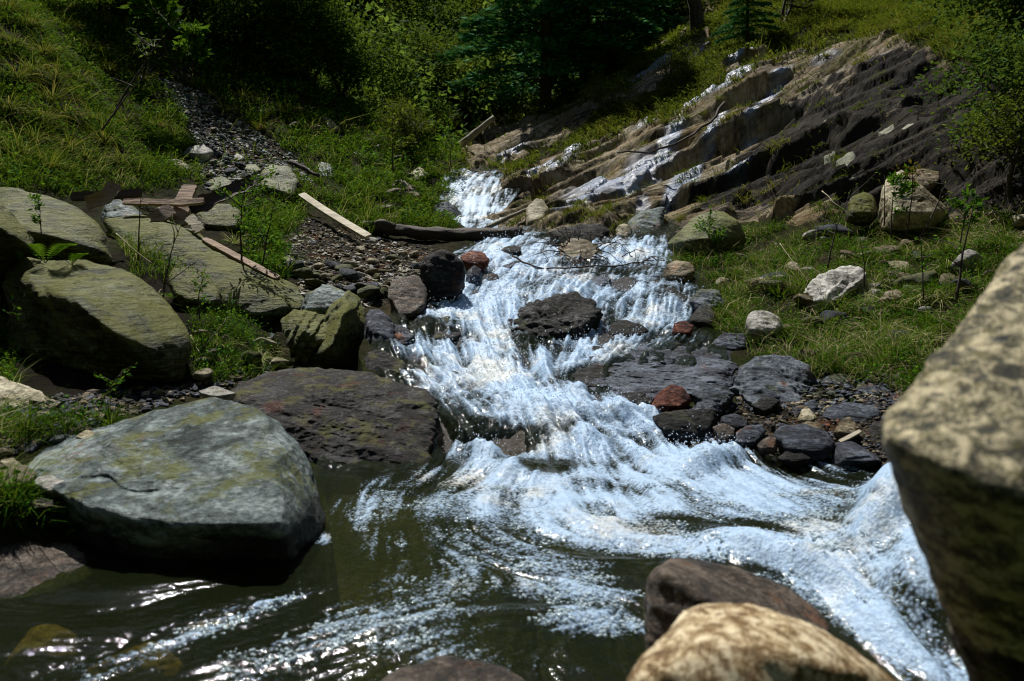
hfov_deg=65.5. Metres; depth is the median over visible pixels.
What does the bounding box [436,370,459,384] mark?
boulder
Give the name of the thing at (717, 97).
grass tuft
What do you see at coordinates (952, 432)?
boulder
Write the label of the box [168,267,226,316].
boulder
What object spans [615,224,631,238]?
boulder
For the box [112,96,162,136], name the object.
grass tuft
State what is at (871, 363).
grass tuft
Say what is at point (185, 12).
bush
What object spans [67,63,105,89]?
grass tuft
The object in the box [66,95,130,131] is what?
grass tuft
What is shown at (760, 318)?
boulder
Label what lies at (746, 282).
stone
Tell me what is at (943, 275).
stone
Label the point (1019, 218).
stone
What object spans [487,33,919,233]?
crack grass
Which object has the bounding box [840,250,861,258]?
stone
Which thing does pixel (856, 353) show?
stone
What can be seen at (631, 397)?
boulder
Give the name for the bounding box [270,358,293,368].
stone
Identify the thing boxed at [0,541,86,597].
boulder
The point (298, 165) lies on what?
branch
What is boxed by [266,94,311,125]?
grass tuft
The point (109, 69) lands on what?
grass tuft
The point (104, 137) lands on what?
grass tuft
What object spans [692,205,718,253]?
sapling
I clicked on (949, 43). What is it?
grass tuft
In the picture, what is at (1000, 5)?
bush
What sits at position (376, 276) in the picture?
stone
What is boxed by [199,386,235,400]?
boulder
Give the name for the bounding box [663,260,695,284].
boulder
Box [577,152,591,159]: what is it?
grass tuft
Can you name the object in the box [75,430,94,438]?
boulder
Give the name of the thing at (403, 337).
boulder
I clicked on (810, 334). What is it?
grass tuft
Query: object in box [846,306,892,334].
grass tuft
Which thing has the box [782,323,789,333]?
stone
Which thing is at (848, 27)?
grass tuft
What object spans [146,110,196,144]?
grass tuft
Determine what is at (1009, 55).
bush
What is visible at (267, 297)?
boulder
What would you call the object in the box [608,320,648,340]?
boulder
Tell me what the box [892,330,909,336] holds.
stone
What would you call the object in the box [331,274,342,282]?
stone
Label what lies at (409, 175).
stone
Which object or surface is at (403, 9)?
bush
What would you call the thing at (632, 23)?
conifer
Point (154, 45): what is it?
sapling
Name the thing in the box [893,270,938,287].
stone
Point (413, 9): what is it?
tree
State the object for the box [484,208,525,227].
branch
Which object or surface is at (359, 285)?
stone
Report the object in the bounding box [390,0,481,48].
tree
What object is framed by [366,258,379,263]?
stone
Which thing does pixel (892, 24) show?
grass tuft
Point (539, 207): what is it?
boulder
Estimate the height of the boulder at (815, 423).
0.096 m
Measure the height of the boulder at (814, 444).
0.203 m
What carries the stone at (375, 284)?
on the ground at (502, 434)
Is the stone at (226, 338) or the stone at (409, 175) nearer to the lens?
the stone at (226, 338)
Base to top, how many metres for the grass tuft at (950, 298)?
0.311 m
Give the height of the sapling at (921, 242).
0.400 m
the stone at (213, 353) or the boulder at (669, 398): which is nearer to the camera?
the boulder at (669, 398)
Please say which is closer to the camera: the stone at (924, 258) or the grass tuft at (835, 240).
the stone at (924, 258)
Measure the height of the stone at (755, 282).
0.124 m
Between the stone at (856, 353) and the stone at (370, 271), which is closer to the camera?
the stone at (856, 353)
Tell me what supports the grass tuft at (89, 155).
on the ground at (502, 434)
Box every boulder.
[0,187,112,276]
[0,204,33,261]
[0,376,46,406]
[0,458,36,491]
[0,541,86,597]
[2,257,191,381]
[23,440,38,452]
[27,397,325,559]
[30,497,56,513]
[35,475,63,499]
[64,424,93,433]
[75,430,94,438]
[100,199,142,220]
[103,214,303,320]
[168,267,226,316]
[169,159,191,173]
[182,144,213,160]
[195,204,245,232]
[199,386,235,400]
[207,176,231,190]
[229,367,439,463]
[234,153,243,160]
[242,164,260,173]
[260,165,300,201]
[280,309,326,367]
[300,284,345,314]
[306,290,365,369]
[317,116,341,131]
[318,162,334,178]
[360,349,407,379]
[364,309,396,354]
[380,655,525,680]
[388,275,427,321]
[391,179,420,200]
[394,324,414,353]
[403,366,428,380]
[409,316,464,342]
[411,167,428,179]
[420,250,465,304]
[421,304,441,319]
[434,201,463,222]
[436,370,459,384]
[460,250,489,270]
[465,265,482,286]
[482,273,498,282]
[501,245,520,258]
[503,261,526,271]
[506,291,602,344]
[520,271,610,294]
[525,198,548,225]
[533,458,562,462]
[549,223,609,246]
[555,238,602,263]
[556,335,738,402]
[569,364,611,386]
[592,346,609,352]
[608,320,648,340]
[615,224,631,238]
[617,391,651,413]
[627,603,895,680]
[628,207,664,231]
[643,287,686,314]
[644,558,829,650]
[651,384,691,411]
[652,408,717,446]
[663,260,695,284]
[667,211,744,257]
[672,321,693,339]
[689,289,725,312]
[689,306,714,329]
[689,401,722,415]
[692,382,734,409]
[712,332,748,350]
[713,423,734,444]
[721,414,748,431]
[729,354,817,404]
[732,425,765,450]
[745,310,781,340]
[751,396,779,415]
[757,436,777,455]
[774,423,834,462]
[778,451,810,467]
[792,402,820,413]
[797,409,817,423]
[802,420,827,431]
[804,265,867,311]
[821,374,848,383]
[822,402,879,422]
[831,285,884,313]
[832,441,881,466]
[834,417,858,439]
[845,192,877,225]
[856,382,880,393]
[866,421,881,440]
[877,170,947,232]
[877,289,904,304]
[880,243,1023,680]
[909,169,939,191]
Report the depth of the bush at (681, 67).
14.73 m
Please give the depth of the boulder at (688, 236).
7.84 m
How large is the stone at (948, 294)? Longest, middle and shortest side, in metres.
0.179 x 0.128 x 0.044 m
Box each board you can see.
[70,188,141,200]
[122,197,204,206]
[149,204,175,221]
[170,184,197,225]
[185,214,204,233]
[202,237,279,279]
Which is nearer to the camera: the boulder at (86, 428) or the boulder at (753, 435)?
the boulder at (86, 428)
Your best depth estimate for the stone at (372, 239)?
8.58 m
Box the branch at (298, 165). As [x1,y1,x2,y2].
[288,159,319,177]
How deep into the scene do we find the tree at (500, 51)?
24.00 m
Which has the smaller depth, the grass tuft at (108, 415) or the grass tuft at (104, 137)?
the grass tuft at (108, 415)
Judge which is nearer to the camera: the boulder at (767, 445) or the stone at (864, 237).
the boulder at (767, 445)
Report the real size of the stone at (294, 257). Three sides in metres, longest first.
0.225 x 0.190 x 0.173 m
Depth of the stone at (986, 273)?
5.55 m
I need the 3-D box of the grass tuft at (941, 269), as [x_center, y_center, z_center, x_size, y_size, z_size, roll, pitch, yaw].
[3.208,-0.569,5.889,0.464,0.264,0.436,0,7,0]
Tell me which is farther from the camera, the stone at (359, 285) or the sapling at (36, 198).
the stone at (359, 285)
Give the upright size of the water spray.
2.186 m
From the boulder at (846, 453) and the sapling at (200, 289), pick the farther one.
the sapling at (200, 289)
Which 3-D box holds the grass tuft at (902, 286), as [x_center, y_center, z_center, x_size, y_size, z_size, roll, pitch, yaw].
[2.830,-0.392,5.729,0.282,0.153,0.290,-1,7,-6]
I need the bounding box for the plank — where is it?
[298,192,371,238]
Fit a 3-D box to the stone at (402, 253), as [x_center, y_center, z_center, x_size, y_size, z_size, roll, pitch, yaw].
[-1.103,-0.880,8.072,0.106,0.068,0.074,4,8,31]
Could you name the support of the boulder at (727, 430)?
on the gravel at (782, 422)
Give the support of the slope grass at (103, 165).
on the ground at (502, 434)
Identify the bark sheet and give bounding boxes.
[84,180,121,209]
[189,175,256,213]
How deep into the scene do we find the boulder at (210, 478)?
2.56 m
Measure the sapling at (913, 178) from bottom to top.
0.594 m
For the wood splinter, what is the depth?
3.40 m
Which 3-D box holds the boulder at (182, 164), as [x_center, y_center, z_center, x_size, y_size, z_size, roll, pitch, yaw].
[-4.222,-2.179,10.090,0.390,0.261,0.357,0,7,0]
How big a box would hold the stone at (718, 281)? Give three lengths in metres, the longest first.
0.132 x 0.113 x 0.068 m
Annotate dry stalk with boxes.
[116,233,152,263]
[203,317,228,346]
[822,191,853,216]
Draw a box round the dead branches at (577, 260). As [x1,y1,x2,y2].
[522,217,630,268]
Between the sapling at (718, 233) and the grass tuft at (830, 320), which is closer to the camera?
the grass tuft at (830, 320)
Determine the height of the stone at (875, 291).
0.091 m
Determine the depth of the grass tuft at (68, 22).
12.31 m
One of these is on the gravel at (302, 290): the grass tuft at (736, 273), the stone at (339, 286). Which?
the stone at (339, 286)
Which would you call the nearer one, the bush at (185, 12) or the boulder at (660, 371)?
the boulder at (660, 371)
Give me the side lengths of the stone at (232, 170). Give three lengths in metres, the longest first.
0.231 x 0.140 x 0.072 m
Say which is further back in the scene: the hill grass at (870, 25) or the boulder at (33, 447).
the hill grass at (870, 25)
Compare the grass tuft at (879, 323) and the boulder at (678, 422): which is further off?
the grass tuft at (879, 323)
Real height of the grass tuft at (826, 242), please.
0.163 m
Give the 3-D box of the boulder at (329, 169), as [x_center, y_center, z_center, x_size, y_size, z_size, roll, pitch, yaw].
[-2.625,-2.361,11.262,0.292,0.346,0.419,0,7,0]
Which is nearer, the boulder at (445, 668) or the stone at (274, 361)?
the boulder at (445, 668)
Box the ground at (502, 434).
[0,0,1020,547]
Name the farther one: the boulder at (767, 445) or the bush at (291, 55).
the bush at (291, 55)
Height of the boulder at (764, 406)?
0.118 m
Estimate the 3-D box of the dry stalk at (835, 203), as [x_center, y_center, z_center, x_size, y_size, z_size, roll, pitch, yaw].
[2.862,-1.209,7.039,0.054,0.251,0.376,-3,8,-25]
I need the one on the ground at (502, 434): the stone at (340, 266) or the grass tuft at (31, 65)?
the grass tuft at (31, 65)
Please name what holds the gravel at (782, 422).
on the ground at (502, 434)
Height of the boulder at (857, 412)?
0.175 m
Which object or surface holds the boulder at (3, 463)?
on the ground at (502, 434)
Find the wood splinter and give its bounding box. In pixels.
[838,430,860,442]
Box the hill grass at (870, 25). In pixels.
[445,0,1023,179]
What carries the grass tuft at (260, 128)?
on the ground at (502, 434)
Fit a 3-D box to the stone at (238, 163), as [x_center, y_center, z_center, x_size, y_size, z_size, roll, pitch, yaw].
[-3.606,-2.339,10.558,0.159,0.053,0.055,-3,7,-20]
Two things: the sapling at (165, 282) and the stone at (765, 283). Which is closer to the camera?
the sapling at (165, 282)
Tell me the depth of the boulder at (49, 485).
2.56 m
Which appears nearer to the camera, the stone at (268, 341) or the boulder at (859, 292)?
the stone at (268, 341)
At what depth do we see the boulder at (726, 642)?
1.16 m
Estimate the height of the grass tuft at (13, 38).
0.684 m
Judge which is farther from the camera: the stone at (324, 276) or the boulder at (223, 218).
the boulder at (223, 218)
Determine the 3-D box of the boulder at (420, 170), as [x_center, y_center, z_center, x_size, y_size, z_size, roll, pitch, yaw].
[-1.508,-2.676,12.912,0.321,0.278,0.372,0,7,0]
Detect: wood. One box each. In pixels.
[209,0,715,141]
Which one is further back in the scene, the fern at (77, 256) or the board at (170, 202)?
the board at (170, 202)
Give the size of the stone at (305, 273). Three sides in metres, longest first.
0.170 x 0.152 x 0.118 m
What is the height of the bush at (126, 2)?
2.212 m
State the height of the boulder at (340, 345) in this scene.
0.572 m
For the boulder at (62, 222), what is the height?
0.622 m
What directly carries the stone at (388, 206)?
on the ground at (502, 434)
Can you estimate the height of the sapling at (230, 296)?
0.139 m
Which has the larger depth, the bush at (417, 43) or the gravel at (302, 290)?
the bush at (417, 43)
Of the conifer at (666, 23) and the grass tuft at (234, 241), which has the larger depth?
the conifer at (666, 23)
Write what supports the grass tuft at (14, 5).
on the ground at (502, 434)
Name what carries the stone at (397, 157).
on the ground at (502, 434)
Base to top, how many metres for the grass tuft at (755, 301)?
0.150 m
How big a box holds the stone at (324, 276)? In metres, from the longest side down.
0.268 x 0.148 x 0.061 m
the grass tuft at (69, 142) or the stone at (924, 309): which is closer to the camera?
the stone at (924, 309)
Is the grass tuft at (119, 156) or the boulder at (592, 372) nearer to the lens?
the boulder at (592, 372)
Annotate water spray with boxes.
[405,174,753,463]
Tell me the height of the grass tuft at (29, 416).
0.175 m
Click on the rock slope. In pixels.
(760, 124)
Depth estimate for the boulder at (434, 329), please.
5.31 m
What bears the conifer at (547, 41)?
on the ground at (502, 434)
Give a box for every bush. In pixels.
[88,0,211,20]
[107,0,273,48]
[178,0,349,51]
[181,0,354,66]
[250,0,377,88]
[293,2,423,101]
[322,6,460,109]
[330,0,381,17]
[339,0,424,40]
[363,85,442,150]
[391,18,501,108]
[419,18,519,109]
[422,105,463,135]
[645,36,707,93]
[758,0,829,23]
[889,0,1023,50]
[900,2,1023,151]
[934,57,1023,201]
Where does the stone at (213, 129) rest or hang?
on the ground at (502, 434)
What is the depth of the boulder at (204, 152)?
10.59 m
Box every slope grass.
[0,0,464,278]
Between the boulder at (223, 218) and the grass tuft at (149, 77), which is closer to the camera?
the boulder at (223, 218)
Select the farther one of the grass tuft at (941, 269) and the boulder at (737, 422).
the grass tuft at (941, 269)
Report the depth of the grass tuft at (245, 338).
4.67 m
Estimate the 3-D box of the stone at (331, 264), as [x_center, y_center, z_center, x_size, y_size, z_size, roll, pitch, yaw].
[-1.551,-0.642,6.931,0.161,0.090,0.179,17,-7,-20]
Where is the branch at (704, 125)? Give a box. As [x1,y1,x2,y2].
[617,101,725,153]
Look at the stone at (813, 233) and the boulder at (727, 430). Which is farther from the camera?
the stone at (813, 233)
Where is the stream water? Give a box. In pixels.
[0,168,967,680]
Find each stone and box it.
[48,434,68,443]
[192,368,212,379]
[193,329,209,337]
[202,376,213,382]
[204,348,217,360]
[210,127,216,131]
[221,334,231,346]
[224,168,236,174]
[228,375,243,380]
[234,162,245,165]
[239,350,261,366]
[252,337,276,346]
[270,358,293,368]
[279,260,304,271]
[284,255,306,266]
[289,121,300,127]
[291,267,313,279]
[304,278,325,286]
[312,125,325,136]
[312,262,324,269]
[313,272,323,280]
[321,273,333,280]
[324,260,339,270]
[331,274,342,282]
[334,264,353,271]
[334,284,342,289]
[339,268,359,279]
[340,252,350,256]
[342,260,356,267]
[343,282,367,292]
[353,268,364,272]
[354,283,367,288]
[356,246,365,251]
[357,285,380,298]
[358,271,367,277]
[364,268,379,274]
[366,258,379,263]
[366,291,380,300]
[367,282,380,288]
[369,237,378,242]
[373,273,379,279]
[379,205,393,211]
[379,269,391,272]
[380,287,387,297]
[386,188,401,196]
[386,254,397,260]
[390,259,401,265]
[391,155,402,162]
[398,250,407,255]
[400,172,414,177]
[409,250,418,256]
[410,263,419,269]
[716,277,730,286]
[735,253,747,258]
[744,277,770,285]
[747,279,766,293]
[758,280,788,291]
[760,271,785,280]
[769,424,775,430]
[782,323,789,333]
[784,261,799,271]
[792,294,812,304]
[795,348,833,363]
[799,317,826,328]
[801,267,814,273]
[802,230,818,240]
[815,224,854,240]
[820,236,832,240]
[820,310,846,327]
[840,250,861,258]
[841,352,860,363]
[853,234,876,244]
[862,306,875,315]
[866,283,880,288]
[868,309,891,320]
[871,289,882,295]
[872,245,900,257]
[878,260,888,265]
[886,271,909,278]
[887,261,908,268]
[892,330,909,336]
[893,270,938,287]
[898,239,914,248]
[903,285,919,292]
[912,251,923,261]
[916,256,935,260]
[918,306,931,311]
[921,236,940,245]
[939,273,957,288]
[943,290,955,299]
[948,249,985,274]
[948,279,975,288]
[983,270,996,279]
[984,212,997,217]
[1012,214,1023,229]
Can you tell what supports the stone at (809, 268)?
on the ground at (502, 434)
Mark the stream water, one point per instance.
(104, 612)
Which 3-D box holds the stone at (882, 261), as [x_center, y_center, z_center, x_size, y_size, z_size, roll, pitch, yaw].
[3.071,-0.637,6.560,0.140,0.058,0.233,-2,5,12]
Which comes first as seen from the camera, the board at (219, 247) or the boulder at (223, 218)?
the board at (219, 247)
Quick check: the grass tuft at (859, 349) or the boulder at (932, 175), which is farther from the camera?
the boulder at (932, 175)
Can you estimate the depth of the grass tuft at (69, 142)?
8.51 m
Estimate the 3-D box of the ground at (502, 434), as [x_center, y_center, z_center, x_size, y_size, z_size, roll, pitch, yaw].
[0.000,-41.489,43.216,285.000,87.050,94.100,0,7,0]
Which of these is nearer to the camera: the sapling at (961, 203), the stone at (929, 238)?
the sapling at (961, 203)
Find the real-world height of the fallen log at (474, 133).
0.804 m
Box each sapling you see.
[2,295,21,329]
[25,193,44,236]
[94,363,136,408]
[101,54,163,130]
[113,0,186,114]
[117,0,183,56]
[137,189,151,260]
[162,214,195,297]
[172,19,214,77]
[188,267,211,318]
[211,164,278,262]
[222,290,235,313]
[244,182,290,265]
[363,86,416,171]
[435,115,462,171]
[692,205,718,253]
[711,224,727,254]
[804,169,879,268]
[851,237,876,286]
[883,178,887,225]
[886,163,919,236]
[889,158,924,234]
[910,237,949,299]
[915,163,958,243]
[927,189,989,303]
[945,182,984,242]
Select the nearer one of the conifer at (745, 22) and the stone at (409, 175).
the stone at (409, 175)
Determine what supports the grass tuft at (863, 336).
on the ground at (502, 434)
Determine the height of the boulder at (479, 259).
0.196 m
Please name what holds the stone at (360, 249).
on the ground at (502, 434)
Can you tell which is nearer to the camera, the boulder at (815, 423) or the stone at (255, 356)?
the boulder at (815, 423)
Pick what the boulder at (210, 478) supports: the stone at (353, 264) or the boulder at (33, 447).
the boulder at (33, 447)
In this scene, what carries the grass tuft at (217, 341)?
on the bank grass at (45, 517)
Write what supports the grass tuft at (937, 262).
on the ground at (502, 434)
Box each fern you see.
[24,243,77,262]
[53,253,87,264]
[160,293,184,299]
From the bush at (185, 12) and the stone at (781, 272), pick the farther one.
the bush at (185, 12)
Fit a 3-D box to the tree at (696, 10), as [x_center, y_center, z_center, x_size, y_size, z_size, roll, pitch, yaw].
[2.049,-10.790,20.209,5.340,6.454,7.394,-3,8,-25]
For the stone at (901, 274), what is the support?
on the ground at (502, 434)
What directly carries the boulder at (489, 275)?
on the ground at (502, 434)
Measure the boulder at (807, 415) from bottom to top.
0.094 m
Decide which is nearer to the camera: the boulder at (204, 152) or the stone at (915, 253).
the stone at (915, 253)
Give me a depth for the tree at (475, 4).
26.30 m
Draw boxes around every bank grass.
[0,219,289,542]
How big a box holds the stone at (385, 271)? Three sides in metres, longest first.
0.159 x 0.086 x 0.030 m
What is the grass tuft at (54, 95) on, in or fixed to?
on the ground at (502, 434)
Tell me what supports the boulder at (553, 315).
on the ground at (502, 434)
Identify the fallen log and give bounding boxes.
[362,219,523,243]
[459,115,495,146]
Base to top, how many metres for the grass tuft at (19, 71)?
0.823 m
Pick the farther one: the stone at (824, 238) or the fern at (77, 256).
the stone at (824, 238)
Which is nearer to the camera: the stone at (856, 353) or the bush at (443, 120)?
the stone at (856, 353)
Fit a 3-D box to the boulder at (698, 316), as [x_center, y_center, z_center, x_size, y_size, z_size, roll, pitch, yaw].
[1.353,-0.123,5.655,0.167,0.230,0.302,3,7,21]
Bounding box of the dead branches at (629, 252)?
[579,237,670,267]
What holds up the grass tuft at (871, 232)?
on the ground at (502, 434)
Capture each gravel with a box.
[0,332,280,455]
[148,70,312,191]
[284,218,429,308]
[687,402,887,459]
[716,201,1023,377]
[734,369,907,415]
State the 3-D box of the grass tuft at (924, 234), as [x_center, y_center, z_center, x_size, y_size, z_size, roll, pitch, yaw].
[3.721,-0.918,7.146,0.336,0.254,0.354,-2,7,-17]
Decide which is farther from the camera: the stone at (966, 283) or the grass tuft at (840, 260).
the grass tuft at (840, 260)
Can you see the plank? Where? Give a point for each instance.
(338, 218)
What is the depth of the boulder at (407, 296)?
5.79 m
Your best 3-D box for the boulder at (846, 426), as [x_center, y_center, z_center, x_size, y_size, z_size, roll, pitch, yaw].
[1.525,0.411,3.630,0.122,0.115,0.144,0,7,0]
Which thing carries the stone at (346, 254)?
on the ground at (502, 434)
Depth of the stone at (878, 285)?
5.94 m
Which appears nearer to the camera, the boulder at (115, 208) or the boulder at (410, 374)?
the boulder at (410, 374)
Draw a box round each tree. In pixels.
[323,0,404,29]
[366,0,441,33]
[376,8,459,89]
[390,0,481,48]
[392,0,458,33]
[396,0,429,17]
[404,0,501,32]
[452,4,526,105]
[458,0,578,62]
[528,0,703,33]
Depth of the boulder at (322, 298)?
5.27 m
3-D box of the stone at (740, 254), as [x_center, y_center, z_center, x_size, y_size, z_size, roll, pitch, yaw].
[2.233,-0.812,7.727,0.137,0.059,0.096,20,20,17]
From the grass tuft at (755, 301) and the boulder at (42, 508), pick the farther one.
the grass tuft at (755, 301)
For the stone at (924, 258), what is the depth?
6.57 m
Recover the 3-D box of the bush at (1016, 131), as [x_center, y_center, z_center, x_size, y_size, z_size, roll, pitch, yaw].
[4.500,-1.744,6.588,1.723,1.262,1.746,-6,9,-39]
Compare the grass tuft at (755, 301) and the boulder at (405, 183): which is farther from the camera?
the boulder at (405, 183)
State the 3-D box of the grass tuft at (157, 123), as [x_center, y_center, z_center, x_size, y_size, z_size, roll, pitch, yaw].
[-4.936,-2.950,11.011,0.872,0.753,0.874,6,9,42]
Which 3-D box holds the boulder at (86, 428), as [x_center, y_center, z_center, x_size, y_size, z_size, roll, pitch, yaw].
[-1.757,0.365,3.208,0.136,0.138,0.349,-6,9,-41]
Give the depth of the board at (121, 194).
6.59 m
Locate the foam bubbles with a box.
[84,477,959,680]
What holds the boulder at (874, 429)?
on the ground at (502, 434)
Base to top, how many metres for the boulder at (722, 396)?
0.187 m
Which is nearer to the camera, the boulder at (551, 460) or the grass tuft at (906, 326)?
the boulder at (551, 460)
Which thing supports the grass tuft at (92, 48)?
on the ground at (502, 434)
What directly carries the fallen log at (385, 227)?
on the ground at (502, 434)
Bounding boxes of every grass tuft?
[0,0,48,33]
[0,25,50,60]
[0,52,53,86]
[0,79,54,128]
[0,89,94,142]
[0,109,70,155]
[0,460,67,524]
[1,120,70,164]
[2,2,54,38]
[4,49,65,86]
[5,400,55,435]
[8,134,78,189]
[15,69,92,115]
[24,25,76,67]
[27,55,87,97]
[41,88,111,129]
[45,112,107,163]
[47,13,85,30]
[58,0,91,12]
[61,128,119,167]
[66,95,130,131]
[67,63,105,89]
[71,115,130,151]
[73,32,120,58]
[74,393,141,429]
[95,45,127,76]
[95,135,152,176]
[102,37,156,60]
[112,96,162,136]
[125,54,165,88]
[137,101,182,133]
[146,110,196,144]
[191,331,241,355]
[200,90,246,115]
[216,353,235,366]
[219,228,252,244]
[225,80,270,106]
[226,325,264,341]
[241,103,280,136]
[257,346,288,368]
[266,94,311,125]
[553,156,568,166]
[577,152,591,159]
[656,112,670,126]
[678,110,691,119]
[707,277,733,297]
[711,94,724,102]
[723,268,745,279]
[747,291,764,304]
[758,282,800,296]
[766,21,790,37]
[770,330,804,344]
[771,244,805,259]
[795,322,830,344]
[800,308,860,331]
[810,16,834,38]
[811,289,864,315]
[815,47,832,56]
[816,237,841,247]
[816,323,865,351]
[821,340,875,362]
[828,228,846,245]
[829,335,863,351]
[830,19,855,32]
[830,253,855,265]
[831,241,859,252]
[845,319,886,347]
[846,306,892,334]
[849,305,907,333]
[850,280,941,317]
[850,326,888,354]
[852,352,894,369]
[855,221,881,239]
[862,315,945,350]
[863,266,900,282]
[867,275,901,291]
[869,224,901,236]
[872,16,912,30]
[888,259,919,272]
[889,318,926,330]
[889,335,939,360]
[891,20,932,47]
[896,277,915,293]
[899,274,971,310]
[904,303,956,329]
[905,29,950,50]
[905,288,939,309]
[907,226,935,239]
[907,278,951,298]
[915,257,951,269]
[917,249,956,275]
[920,233,961,258]
[926,286,976,306]
[932,33,969,55]
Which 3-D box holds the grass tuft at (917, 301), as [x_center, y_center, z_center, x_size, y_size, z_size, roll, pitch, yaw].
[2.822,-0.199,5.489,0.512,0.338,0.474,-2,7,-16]
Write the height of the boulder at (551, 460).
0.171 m
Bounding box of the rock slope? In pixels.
[453,1,1023,242]
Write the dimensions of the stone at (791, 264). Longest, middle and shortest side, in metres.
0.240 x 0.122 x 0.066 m
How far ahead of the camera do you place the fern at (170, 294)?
4.39 m
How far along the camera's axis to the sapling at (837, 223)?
6.26 m
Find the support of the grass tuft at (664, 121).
on the rock slope
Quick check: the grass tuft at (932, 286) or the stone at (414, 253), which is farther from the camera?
the stone at (414, 253)
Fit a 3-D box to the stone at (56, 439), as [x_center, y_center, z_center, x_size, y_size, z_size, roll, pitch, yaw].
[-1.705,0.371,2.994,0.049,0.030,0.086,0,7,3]
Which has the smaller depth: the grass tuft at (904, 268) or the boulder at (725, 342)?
the boulder at (725, 342)
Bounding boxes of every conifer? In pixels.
[433,0,649,112]
[510,0,672,83]
[597,0,689,47]
[710,0,781,45]
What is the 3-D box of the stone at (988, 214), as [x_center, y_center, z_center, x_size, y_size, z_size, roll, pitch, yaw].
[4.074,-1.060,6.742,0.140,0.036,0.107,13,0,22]
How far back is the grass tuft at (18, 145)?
7.78 m
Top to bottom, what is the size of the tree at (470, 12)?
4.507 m
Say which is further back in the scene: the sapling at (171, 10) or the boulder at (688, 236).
the sapling at (171, 10)
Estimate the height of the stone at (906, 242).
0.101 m
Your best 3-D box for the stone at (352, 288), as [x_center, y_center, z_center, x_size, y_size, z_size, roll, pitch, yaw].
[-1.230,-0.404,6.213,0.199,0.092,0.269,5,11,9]
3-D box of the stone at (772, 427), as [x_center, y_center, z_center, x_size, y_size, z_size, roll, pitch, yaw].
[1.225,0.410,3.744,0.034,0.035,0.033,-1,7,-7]
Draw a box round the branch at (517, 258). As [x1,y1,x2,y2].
[512,255,643,268]
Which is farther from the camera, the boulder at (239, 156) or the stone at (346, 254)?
the boulder at (239, 156)
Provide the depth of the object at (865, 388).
4.19 m
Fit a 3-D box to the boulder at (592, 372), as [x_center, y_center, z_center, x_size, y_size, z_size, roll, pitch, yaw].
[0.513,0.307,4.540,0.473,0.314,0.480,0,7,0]
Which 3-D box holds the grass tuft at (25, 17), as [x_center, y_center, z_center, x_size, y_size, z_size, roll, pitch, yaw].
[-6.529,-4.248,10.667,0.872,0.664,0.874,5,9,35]
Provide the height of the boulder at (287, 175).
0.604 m
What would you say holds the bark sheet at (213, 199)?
on the ground at (502, 434)
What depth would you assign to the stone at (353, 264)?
7.04 m
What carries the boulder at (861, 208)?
on the ground at (502, 434)
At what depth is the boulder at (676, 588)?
1.74 m
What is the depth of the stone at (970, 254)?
5.79 m
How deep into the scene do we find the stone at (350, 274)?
6.44 m
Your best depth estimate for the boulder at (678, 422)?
3.70 m
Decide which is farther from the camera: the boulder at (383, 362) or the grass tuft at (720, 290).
the grass tuft at (720, 290)
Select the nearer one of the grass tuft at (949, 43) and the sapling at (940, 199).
the sapling at (940, 199)
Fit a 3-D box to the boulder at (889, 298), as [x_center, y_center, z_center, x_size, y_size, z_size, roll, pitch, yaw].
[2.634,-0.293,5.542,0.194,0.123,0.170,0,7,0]
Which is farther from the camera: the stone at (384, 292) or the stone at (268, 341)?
the stone at (384, 292)
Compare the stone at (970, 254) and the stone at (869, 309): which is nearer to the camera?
the stone at (869, 309)
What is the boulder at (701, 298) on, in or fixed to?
on the ground at (502, 434)
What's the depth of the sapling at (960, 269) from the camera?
5.21 m
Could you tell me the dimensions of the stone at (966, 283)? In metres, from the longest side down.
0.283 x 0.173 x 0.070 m
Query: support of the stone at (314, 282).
on the ground at (502, 434)
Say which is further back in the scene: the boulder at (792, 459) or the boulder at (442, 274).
the boulder at (442, 274)
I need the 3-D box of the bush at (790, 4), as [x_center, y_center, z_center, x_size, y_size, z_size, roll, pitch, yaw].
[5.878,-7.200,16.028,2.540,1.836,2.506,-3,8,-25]
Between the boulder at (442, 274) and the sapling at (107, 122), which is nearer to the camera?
the boulder at (442, 274)
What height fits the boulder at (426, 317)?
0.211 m
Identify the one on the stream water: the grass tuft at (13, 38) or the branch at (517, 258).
the branch at (517, 258)
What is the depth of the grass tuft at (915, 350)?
4.47 m

